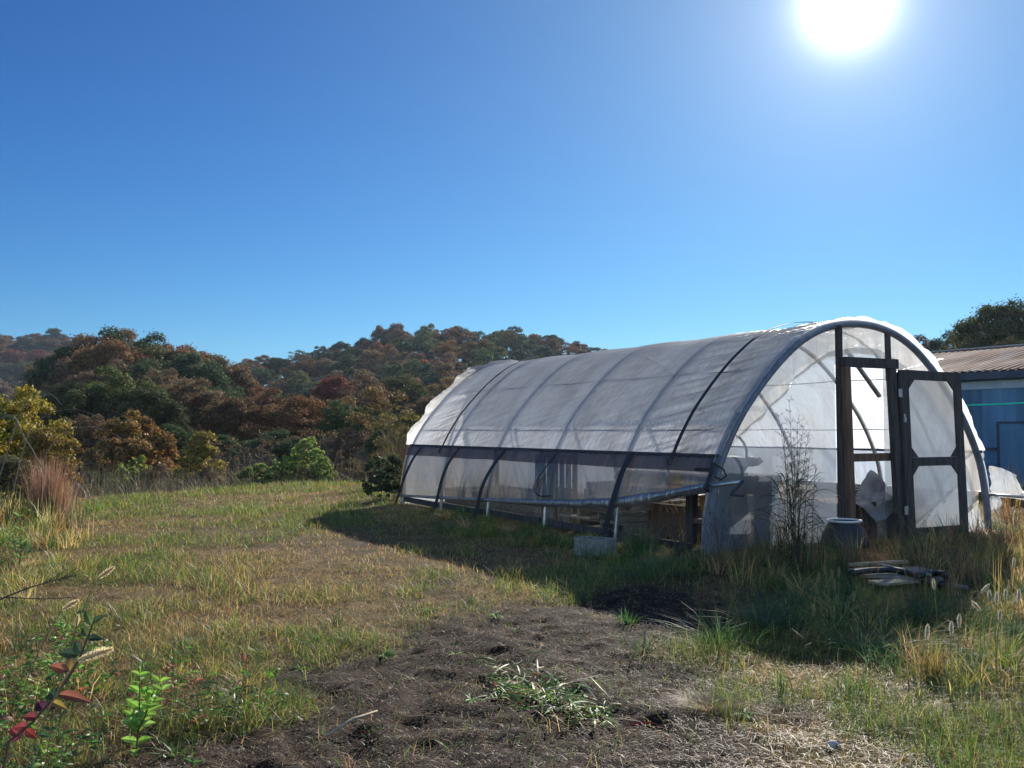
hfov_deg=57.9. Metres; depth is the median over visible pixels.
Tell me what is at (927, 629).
foxtail grass
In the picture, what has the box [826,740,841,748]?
stone
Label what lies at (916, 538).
dead weed
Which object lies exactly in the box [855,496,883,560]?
dead weed
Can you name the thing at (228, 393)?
forest tree
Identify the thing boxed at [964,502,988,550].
dead weed
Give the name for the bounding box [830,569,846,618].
foxtail grass
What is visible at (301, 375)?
forest tree
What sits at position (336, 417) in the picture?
olive tree
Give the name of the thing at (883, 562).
scrap board
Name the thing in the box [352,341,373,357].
forest tree
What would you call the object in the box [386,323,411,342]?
forest tree
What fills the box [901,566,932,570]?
scrap board
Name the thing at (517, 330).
forest tree
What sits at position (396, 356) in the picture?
forest tree
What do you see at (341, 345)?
forest tree
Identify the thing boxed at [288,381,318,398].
forest tree
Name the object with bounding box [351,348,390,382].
forest tree
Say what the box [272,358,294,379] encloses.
forest tree
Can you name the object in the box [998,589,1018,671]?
foxtail grass
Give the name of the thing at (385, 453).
tree
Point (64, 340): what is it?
forest tree
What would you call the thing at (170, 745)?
green tufts
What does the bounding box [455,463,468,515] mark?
dead weed
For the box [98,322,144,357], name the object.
forest tree
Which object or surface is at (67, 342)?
forest tree
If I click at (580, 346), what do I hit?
forest tree
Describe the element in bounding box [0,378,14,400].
forest tree
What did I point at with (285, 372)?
forest tree
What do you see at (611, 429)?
greenhouse
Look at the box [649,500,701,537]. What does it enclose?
raised bed
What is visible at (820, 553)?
dead weed
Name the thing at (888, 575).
scrap board
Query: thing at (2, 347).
forest tree
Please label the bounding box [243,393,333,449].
tree
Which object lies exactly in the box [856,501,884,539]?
wooden crate
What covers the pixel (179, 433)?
forest tree
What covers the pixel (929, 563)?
dry weeds
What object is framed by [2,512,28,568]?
sapling
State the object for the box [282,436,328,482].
bush
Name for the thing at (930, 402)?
door
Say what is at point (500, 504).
dead weed
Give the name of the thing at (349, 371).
forest tree
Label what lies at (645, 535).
grass tuft
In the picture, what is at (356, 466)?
bush
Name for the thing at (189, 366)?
forest tree
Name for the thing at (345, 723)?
dry stalk
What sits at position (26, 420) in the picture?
shade tree
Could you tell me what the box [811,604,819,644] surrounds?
foxtail grass
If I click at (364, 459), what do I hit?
bare tree
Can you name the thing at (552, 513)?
pallet
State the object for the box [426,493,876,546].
floor weeds
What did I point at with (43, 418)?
forest tree
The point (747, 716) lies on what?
weed rosette
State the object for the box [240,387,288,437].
tree
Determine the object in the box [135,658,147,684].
sapling
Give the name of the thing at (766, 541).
dead weed
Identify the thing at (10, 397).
forest tree
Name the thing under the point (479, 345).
forest tree
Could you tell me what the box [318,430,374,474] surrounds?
forest tree
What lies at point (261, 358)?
forest tree
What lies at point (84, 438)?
forest tree
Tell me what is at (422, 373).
forest tree
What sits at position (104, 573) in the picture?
foxtail grass
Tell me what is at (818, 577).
foxtail grass
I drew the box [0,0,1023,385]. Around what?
sky
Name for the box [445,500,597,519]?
raised bed
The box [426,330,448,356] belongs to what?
forest tree
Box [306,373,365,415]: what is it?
red tree
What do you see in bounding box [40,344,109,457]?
forest tree
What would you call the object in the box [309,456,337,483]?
bush
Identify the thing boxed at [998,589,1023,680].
foxtail grass
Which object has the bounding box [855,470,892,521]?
sheet metal
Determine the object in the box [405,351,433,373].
forest tree
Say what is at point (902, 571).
hose
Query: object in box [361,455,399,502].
bush
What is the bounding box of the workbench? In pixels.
[686,494,701,543]
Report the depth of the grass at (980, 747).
6.18 m
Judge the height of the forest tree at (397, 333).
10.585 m
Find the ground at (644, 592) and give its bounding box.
[0,358,1023,767]
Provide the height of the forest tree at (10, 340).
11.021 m
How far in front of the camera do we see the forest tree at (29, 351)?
392.20 m
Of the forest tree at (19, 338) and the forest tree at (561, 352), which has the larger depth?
the forest tree at (19, 338)
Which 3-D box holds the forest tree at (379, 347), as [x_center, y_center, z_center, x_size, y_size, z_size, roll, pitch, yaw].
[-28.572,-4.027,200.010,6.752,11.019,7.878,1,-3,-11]
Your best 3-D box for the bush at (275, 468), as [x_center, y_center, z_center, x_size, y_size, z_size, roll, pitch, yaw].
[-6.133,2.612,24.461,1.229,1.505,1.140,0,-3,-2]
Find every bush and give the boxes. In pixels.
[0,453,48,509]
[71,470,119,496]
[108,454,153,490]
[136,461,185,490]
[186,465,227,489]
[232,463,270,486]
[255,455,303,484]
[263,462,308,481]
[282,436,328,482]
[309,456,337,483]
[333,457,369,482]
[357,454,385,480]
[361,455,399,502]
[378,453,403,498]
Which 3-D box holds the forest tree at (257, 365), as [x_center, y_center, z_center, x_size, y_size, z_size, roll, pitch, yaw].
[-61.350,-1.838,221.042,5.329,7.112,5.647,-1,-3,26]
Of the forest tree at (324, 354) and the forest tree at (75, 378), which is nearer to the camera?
the forest tree at (75, 378)
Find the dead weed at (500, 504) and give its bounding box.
[496,481,507,523]
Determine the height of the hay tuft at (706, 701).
0.113 m
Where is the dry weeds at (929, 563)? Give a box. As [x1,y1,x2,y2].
[683,455,1023,613]
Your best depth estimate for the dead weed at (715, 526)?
9.19 m
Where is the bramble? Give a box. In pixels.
[2,610,105,767]
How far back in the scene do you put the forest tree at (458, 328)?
243.19 m
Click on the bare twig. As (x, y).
(34, 585)
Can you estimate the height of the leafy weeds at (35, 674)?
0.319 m
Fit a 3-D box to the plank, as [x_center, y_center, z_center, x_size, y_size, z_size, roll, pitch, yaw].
[0.872,1.730,12.084,0.160,0.045,0.751,1,-3,-28]
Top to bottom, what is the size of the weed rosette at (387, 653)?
0.042 m
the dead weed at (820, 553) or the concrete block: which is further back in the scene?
the concrete block
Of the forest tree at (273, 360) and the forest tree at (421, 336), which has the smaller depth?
the forest tree at (421, 336)
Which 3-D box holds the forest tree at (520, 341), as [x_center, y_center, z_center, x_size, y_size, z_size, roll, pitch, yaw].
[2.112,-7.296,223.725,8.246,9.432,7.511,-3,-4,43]
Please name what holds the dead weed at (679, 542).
on the ground at (644, 592)
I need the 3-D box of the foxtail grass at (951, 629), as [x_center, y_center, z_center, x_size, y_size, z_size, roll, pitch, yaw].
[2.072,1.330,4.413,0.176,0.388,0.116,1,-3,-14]
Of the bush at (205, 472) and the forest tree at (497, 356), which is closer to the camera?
the bush at (205, 472)
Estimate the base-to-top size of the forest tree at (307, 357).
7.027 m
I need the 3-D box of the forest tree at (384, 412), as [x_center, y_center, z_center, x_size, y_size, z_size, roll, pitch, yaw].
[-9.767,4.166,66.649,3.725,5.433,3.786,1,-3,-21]
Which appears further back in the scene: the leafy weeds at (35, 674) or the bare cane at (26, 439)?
the bare cane at (26, 439)
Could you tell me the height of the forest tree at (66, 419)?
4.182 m
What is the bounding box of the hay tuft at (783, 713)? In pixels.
[710,697,828,730]
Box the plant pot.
[820,518,869,549]
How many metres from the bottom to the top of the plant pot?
0.324 m
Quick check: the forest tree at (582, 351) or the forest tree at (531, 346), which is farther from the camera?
the forest tree at (582, 351)
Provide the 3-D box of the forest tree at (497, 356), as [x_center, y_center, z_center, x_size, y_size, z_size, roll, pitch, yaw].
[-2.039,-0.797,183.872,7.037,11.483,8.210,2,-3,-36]
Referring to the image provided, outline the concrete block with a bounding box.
[574,535,615,557]
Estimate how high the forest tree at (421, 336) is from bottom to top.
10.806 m
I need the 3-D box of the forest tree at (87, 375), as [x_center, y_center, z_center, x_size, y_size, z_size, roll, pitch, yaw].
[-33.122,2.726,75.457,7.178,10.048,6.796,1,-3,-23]
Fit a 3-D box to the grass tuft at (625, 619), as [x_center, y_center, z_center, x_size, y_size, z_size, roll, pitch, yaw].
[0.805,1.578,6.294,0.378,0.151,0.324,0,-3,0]
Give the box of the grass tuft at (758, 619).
[709,597,831,636]
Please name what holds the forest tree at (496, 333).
on the ground at (644, 592)
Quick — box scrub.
[0,487,262,767]
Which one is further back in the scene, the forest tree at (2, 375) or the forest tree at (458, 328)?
the forest tree at (2, 375)
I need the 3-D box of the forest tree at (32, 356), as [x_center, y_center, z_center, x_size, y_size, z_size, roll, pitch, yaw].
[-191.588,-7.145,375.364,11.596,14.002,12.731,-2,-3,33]
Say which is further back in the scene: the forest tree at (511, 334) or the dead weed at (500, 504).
the forest tree at (511, 334)
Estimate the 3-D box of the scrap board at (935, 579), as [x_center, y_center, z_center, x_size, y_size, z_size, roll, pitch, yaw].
[3.570,1.671,8.043,0.160,0.025,0.530,1,-3,-15]
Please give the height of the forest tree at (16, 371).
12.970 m
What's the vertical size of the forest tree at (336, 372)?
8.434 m
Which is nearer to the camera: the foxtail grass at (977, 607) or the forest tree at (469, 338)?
the foxtail grass at (977, 607)
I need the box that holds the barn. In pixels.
[930,344,1023,489]
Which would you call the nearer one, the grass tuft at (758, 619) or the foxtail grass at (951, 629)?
the foxtail grass at (951, 629)
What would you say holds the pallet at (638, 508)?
on the pallet at (639, 515)
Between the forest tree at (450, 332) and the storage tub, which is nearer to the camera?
the storage tub
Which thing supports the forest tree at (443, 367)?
on the ground at (644, 592)
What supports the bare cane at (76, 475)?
on the ground at (644, 592)
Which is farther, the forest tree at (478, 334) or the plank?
the forest tree at (478, 334)
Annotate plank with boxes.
[559,514,599,518]
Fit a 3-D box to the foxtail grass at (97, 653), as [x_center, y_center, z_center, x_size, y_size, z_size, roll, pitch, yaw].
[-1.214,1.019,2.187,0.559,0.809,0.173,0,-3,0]
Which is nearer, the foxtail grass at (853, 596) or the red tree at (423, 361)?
the foxtail grass at (853, 596)
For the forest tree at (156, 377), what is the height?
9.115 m
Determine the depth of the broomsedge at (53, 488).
13.15 m
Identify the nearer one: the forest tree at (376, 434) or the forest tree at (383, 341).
the forest tree at (376, 434)
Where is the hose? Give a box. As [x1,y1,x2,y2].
[849,567,948,586]
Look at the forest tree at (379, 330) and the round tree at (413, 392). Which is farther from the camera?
the forest tree at (379, 330)
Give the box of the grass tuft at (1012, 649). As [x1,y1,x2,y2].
[956,617,1023,675]
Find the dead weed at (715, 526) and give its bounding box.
[696,497,741,558]
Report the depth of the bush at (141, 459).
26.78 m
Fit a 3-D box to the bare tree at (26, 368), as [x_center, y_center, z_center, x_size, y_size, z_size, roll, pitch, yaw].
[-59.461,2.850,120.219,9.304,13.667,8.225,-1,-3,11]
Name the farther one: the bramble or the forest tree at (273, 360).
the forest tree at (273, 360)
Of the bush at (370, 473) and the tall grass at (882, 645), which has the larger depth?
the bush at (370, 473)
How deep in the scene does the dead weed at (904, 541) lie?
9.13 m
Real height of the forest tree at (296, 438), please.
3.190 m
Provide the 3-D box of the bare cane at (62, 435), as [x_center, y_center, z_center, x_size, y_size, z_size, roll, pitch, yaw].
[-6.637,1.359,14.150,1.541,1.418,0.018,0,-3,0]
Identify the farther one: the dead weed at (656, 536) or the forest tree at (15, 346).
the forest tree at (15, 346)
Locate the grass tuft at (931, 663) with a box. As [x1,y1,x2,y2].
[893,625,973,683]
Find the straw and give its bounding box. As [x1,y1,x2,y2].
[0,483,1023,767]
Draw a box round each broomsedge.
[12,454,87,521]
[58,478,86,517]
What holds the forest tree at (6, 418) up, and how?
on the ground at (644, 592)
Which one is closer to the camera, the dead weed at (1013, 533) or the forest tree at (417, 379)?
the dead weed at (1013, 533)
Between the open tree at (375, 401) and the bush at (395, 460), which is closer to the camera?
the bush at (395, 460)
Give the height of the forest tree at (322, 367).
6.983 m
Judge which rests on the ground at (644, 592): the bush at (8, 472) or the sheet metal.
the bush at (8, 472)
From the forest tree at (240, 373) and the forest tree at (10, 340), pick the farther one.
the forest tree at (10, 340)
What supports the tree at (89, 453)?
on the ground at (644, 592)
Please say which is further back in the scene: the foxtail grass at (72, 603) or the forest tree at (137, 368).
the forest tree at (137, 368)
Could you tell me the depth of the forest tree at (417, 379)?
140.38 m
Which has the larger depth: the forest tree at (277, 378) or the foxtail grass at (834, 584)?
the forest tree at (277, 378)
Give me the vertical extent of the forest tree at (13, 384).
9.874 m
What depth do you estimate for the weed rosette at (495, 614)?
6.37 m
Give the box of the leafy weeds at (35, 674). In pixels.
[0,609,288,767]
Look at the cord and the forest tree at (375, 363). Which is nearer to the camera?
the cord
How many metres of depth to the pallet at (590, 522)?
11.77 m
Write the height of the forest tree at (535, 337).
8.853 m
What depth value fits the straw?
5.22 m
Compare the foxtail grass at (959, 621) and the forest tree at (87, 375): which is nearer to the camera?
the foxtail grass at (959, 621)
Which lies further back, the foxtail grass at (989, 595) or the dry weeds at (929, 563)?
the dry weeds at (929, 563)
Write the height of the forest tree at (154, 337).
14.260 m
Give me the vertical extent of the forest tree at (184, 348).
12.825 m
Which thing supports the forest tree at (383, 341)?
on the ground at (644, 592)
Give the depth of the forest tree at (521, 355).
180.07 m
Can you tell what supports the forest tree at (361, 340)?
on the ground at (644, 592)
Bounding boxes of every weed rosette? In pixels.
[286,663,315,673]
[376,649,397,660]
[421,608,437,612]
[443,651,463,655]
[461,693,485,704]
[487,611,503,618]
[730,708,762,722]
[831,704,860,712]
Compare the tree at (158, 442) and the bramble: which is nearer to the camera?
the bramble
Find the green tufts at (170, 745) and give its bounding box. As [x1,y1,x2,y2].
[0,525,945,767]
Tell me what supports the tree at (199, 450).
on the ground at (644, 592)
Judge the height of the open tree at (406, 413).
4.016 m
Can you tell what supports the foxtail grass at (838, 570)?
on the ground at (644, 592)
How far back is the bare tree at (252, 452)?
35.59 m
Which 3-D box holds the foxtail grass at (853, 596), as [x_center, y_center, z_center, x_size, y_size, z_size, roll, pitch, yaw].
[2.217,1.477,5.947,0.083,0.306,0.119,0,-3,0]
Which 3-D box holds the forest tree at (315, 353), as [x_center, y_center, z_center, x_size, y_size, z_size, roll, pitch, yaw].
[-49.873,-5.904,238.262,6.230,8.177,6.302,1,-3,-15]
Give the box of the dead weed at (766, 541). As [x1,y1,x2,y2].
[746,521,783,568]
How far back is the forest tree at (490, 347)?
198.68 m
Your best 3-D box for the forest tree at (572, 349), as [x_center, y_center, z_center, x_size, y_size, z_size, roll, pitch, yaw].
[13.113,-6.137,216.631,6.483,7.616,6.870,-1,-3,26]
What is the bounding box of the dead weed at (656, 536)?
[640,514,669,553]
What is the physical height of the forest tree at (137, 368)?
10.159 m
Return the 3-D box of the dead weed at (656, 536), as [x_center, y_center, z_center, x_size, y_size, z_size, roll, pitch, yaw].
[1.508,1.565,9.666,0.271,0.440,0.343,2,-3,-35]
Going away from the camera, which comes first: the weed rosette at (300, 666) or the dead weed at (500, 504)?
the weed rosette at (300, 666)
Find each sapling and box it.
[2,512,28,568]
[121,664,171,755]
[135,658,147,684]
[183,752,202,767]
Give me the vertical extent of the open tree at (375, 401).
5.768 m
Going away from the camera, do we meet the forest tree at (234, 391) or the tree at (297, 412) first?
the tree at (297, 412)
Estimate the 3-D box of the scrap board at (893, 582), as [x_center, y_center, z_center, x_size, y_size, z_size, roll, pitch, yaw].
[3.152,1.636,7.655,0.420,0.030,0.170,1,-3,-26]
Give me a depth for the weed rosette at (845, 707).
4.31 m
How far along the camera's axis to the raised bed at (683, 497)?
14.33 m
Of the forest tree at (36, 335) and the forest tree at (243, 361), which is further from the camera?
the forest tree at (36, 335)
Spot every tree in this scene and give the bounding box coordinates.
[0,334,11,350]
[0,342,6,357]
[0,349,26,367]
[0,372,11,384]
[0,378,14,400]
[0,381,81,496]
[0,411,33,447]
[1,394,17,401]
[5,335,16,343]
[6,360,41,384]
[7,343,26,350]
[8,353,52,400]
[8,382,23,396]
[12,336,27,342]
[14,338,97,394]
[16,389,51,427]
[16,426,84,497]
[17,337,34,350]
[19,349,35,359]
[22,333,40,341]
[23,417,81,455]
[24,350,46,362]
[27,341,58,355]
[34,379,115,487]
[35,337,60,352]
[39,374,80,470]
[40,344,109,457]
[41,327,68,340]
[44,340,67,356]
[58,337,73,346]
[59,334,159,382]
[59,340,72,346]
[61,327,142,354]
[65,413,127,469]
[73,358,135,406]
[73,364,176,422]
[74,437,132,481]
[87,408,181,486]
[94,357,167,383]
[94,424,145,468]
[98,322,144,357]
[103,340,171,375]
[104,383,195,442]
[129,328,196,362]
[133,367,200,418]
[136,422,199,472]
[156,376,229,441]
[158,340,215,379]
[159,351,233,396]
[168,430,229,491]
[186,385,234,417]
[192,367,247,398]
[197,396,274,479]
[203,352,256,457]
[207,433,249,477]
[210,437,252,480]
[228,429,279,479]
[229,364,266,402]
[231,426,309,473]
[235,358,255,367]
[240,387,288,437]
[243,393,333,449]
[244,354,272,376]
[246,362,268,377]
[246,368,265,385]
[254,367,274,385]
[257,435,311,475]
[260,357,282,376]
[260,380,290,395]
[261,363,281,386]
[262,392,292,403]
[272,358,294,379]
[279,365,308,379]
[279,370,312,395]
[288,350,313,362]
[288,353,314,368]
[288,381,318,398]
[292,359,320,380]
[297,427,349,473]
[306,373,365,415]
[309,345,328,374]
[312,357,342,376]
[312,399,379,453]
[315,351,339,361]
[318,370,355,389]
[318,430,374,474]
[325,368,394,414]
[327,341,359,358]
[327,354,365,374]
[328,383,413,438]
[336,347,364,362]
[342,363,363,385]
[343,437,383,477]
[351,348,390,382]
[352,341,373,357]
[353,337,372,351]
[354,370,376,389]
[356,430,404,470]
[362,407,395,434]
[365,341,393,367]
[365,361,407,388]
[367,409,421,466]
[368,413,421,454]
[369,325,392,340]
[369,333,392,349]
[370,374,430,421]
[376,417,419,469]
[378,347,411,377]
[378,431,404,462]
[383,337,417,363]
[385,327,415,345]
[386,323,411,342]
[392,377,427,410]
[399,357,441,393]
[403,396,434,426]
[405,337,434,361]
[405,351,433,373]
[409,359,442,375]
[413,330,437,355]
[414,323,438,342]
[425,375,454,397]
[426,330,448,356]
[429,340,466,364]
[431,359,465,385]
[433,351,463,377]
[434,328,458,340]
[449,331,478,353]
[451,326,462,331]
[455,328,484,349]
[459,338,489,364]
[460,347,497,372]
[476,342,507,361]
[481,334,503,347]
[488,330,509,350]
[493,329,517,357]
[493,352,515,359]
[505,325,528,349]
[507,335,534,359]
[507,347,533,360]
[517,339,539,355]
[528,333,545,346]
[529,345,554,359]
[537,334,565,346]
[542,339,562,354]
[552,350,571,355]
[556,341,580,354]
[566,341,587,354]
[576,349,587,354]
[587,347,600,352]
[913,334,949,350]
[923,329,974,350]
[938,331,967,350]
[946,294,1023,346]
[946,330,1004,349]
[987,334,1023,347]
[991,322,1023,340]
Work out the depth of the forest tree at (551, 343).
221.18 m
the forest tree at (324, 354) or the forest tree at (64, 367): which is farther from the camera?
the forest tree at (324, 354)
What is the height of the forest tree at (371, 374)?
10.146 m
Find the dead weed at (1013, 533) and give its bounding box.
[988,504,1023,559]
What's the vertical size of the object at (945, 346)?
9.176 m
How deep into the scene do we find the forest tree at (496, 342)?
215.66 m
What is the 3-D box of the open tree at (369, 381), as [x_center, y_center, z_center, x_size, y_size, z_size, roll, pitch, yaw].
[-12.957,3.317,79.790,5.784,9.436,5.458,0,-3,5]
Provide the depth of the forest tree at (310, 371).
209.27 m
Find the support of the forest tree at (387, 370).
on the ground at (644, 592)
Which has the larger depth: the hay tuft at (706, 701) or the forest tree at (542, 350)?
the forest tree at (542, 350)
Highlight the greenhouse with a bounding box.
[394,316,1023,554]
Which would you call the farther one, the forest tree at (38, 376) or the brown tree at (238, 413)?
the forest tree at (38, 376)
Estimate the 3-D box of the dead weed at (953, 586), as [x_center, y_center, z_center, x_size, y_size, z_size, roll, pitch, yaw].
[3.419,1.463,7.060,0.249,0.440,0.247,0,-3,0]
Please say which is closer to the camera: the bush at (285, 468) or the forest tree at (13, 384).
the bush at (285, 468)
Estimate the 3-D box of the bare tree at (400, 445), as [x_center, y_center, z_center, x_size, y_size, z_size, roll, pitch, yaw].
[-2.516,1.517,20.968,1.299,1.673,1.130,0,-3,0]
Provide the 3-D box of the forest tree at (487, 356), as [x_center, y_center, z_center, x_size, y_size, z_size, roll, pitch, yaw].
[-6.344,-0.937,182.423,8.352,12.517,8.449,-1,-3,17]
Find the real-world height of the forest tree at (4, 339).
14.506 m
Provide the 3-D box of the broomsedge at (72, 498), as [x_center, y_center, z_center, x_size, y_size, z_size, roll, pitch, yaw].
[-6.710,1.673,13.859,0.650,0.724,0.704,2,-4,-39]
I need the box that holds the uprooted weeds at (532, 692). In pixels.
[453,644,665,747]
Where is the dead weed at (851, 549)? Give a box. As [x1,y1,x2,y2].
[836,529,869,567]
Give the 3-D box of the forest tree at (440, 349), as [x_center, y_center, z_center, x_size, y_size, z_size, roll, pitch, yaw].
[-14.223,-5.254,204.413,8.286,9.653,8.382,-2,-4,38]
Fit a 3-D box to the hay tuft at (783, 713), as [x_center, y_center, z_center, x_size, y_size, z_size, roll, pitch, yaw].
[1.256,1.508,4.267,0.591,0.089,0.608,2,-3,-31]
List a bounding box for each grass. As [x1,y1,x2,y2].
[0,477,1023,767]
[0,566,114,767]
[9,599,78,738]
[26,646,113,767]
[60,615,79,767]
[435,504,1023,767]
[741,398,838,573]
[810,572,819,614]
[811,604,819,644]
[823,565,831,613]
[828,579,837,625]
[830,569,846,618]
[837,567,842,614]
[850,591,856,636]
[898,624,929,702]
[924,578,945,658]
[931,614,961,691]
[942,621,953,701]
[962,601,996,691]
[974,584,997,669]
[987,590,1017,670]
[988,610,1009,690]
[989,592,1018,673]
[994,557,1015,624]
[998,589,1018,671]
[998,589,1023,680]
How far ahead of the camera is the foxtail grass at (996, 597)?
4.84 m
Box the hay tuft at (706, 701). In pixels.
[648,683,749,715]
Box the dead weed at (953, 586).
[941,547,974,601]
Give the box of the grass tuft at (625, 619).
[611,605,641,625]
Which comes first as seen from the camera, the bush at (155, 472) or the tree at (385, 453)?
the tree at (385, 453)
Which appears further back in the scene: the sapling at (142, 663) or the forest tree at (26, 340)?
the forest tree at (26, 340)
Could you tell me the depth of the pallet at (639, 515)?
11.66 m
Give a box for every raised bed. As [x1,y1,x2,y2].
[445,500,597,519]
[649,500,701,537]
[676,493,837,517]
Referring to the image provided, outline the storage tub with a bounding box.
[698,494,705,515]
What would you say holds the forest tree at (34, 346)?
on the ground at (644, 592)
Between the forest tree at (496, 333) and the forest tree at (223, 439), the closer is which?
the forest tree at (223, 439)
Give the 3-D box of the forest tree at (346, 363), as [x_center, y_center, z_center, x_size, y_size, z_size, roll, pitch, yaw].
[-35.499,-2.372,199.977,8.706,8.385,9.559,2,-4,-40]
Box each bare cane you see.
[0,390,61,474]
[0,414,48,495]
[10,409,101,504]
[32,427,127,499]
[76,463,107,509]
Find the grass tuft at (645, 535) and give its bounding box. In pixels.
[597,514,668,552]
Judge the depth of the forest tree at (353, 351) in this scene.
217.42 m
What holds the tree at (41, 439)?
on the ground at (644, 592)
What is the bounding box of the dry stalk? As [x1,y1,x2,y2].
[326,710,377,736]
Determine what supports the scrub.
on the ground at (644, 592)
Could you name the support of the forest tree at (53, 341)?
on the ground at (644, 592)
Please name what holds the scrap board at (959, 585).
on the ground at (644, 592)
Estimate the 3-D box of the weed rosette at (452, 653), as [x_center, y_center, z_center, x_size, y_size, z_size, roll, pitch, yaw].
[-0.328,1.546,5.274,0.155,0.036,0.170,-3,-4,42]
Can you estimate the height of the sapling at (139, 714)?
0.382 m
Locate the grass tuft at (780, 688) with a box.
[758,659,799,696]
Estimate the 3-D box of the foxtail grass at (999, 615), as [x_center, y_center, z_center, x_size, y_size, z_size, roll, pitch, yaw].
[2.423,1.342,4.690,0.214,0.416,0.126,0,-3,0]
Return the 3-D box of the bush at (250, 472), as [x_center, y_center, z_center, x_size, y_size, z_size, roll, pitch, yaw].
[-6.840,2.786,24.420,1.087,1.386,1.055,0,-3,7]
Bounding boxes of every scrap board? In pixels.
[848,560,908,566]
[859,573,921,579]
[867,578,918,585]
[873,562,931,575]
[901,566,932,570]
[921,579,968,589]
[922,576,942,581]
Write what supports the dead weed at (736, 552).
on the ground at (644, 592)
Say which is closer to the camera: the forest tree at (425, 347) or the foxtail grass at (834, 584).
the foxtail grass at (834, 584)
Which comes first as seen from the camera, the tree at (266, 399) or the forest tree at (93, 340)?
the tree at (266, 399)
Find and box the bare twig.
[0,568,79,599]
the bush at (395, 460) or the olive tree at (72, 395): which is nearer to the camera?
the bush at (395, 460)
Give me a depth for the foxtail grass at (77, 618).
2.56 m
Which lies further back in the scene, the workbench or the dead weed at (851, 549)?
the workbench
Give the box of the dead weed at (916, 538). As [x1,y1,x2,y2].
[893,508,929,546]
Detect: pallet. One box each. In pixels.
[535,506,577,523]
[578,518,648,532]
[579,508,648,522]
[585,498,685,512]
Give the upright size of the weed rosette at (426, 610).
0.032 m
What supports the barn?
on the ground at (644, 592)
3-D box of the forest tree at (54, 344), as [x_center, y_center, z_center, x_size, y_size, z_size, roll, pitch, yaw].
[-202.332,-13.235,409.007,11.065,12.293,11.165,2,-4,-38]
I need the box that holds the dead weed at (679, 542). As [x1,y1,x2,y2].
[657,512,700,557]
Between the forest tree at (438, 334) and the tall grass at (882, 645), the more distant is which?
the forest tree at (438, 334)
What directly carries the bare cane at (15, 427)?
on the ground at (644, 592)
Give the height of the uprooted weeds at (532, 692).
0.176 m
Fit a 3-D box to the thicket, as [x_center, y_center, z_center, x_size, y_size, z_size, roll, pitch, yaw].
[-3.759,2.647,27.508,26.935,3.232,21.814,0,-3,0]
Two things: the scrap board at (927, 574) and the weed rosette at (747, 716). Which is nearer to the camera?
the weed rosette at (747, 716)
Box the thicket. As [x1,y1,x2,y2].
[67,442,401,498]
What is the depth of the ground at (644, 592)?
5.22 m
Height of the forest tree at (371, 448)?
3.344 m
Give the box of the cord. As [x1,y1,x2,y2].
[966,402,1023,405]
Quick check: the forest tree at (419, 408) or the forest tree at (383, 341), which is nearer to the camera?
the forest tree at (419, 408)
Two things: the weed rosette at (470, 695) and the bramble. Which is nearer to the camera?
the bramble
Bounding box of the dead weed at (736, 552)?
[721,513,749,567]
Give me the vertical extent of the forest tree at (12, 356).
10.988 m
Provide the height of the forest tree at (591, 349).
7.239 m
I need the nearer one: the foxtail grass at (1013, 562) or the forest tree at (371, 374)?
the foxtail grass at (1013, 562)
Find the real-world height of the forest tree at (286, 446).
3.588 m
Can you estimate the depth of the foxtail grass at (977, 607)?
4.64 m
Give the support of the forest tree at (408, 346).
on the ground at (644, 592)
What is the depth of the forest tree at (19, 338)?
437.67 m
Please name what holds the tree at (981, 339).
on the ground at (644, 592)
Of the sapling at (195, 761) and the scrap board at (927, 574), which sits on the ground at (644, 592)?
the sapling at (195, 761)
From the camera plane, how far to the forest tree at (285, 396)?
164.48 m
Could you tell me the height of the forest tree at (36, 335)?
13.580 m
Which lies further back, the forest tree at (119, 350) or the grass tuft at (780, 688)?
the forest tree at (119, 350)
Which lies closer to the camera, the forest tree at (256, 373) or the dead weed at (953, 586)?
the dead weed at (953, 586)
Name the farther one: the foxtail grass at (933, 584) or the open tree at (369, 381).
the open tree at (369, 381)
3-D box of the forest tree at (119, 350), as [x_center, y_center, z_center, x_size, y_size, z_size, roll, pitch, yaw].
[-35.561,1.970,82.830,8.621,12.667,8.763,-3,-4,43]
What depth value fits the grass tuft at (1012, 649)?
5.12 m
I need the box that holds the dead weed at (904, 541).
[876,519,908,559]
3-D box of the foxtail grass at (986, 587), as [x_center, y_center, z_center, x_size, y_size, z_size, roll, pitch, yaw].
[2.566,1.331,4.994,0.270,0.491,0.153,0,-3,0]
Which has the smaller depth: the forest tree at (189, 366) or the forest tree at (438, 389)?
the forest tree at (189, 366)
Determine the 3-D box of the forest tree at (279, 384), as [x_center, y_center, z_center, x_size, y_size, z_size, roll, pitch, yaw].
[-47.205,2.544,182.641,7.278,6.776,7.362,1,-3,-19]
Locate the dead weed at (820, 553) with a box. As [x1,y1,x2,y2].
[796,518,836,561]
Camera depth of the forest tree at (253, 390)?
93.80 m
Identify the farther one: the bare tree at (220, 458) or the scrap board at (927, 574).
the bare tree at (220, 458)
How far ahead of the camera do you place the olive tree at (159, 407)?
45.57 m
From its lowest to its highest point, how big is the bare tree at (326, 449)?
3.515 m
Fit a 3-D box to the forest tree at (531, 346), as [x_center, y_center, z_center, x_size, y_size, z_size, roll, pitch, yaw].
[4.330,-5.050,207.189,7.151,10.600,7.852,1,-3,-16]
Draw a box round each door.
[897,370,968,539]
[996,421,1023,483]
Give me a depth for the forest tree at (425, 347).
209.60 m
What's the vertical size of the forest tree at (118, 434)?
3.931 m

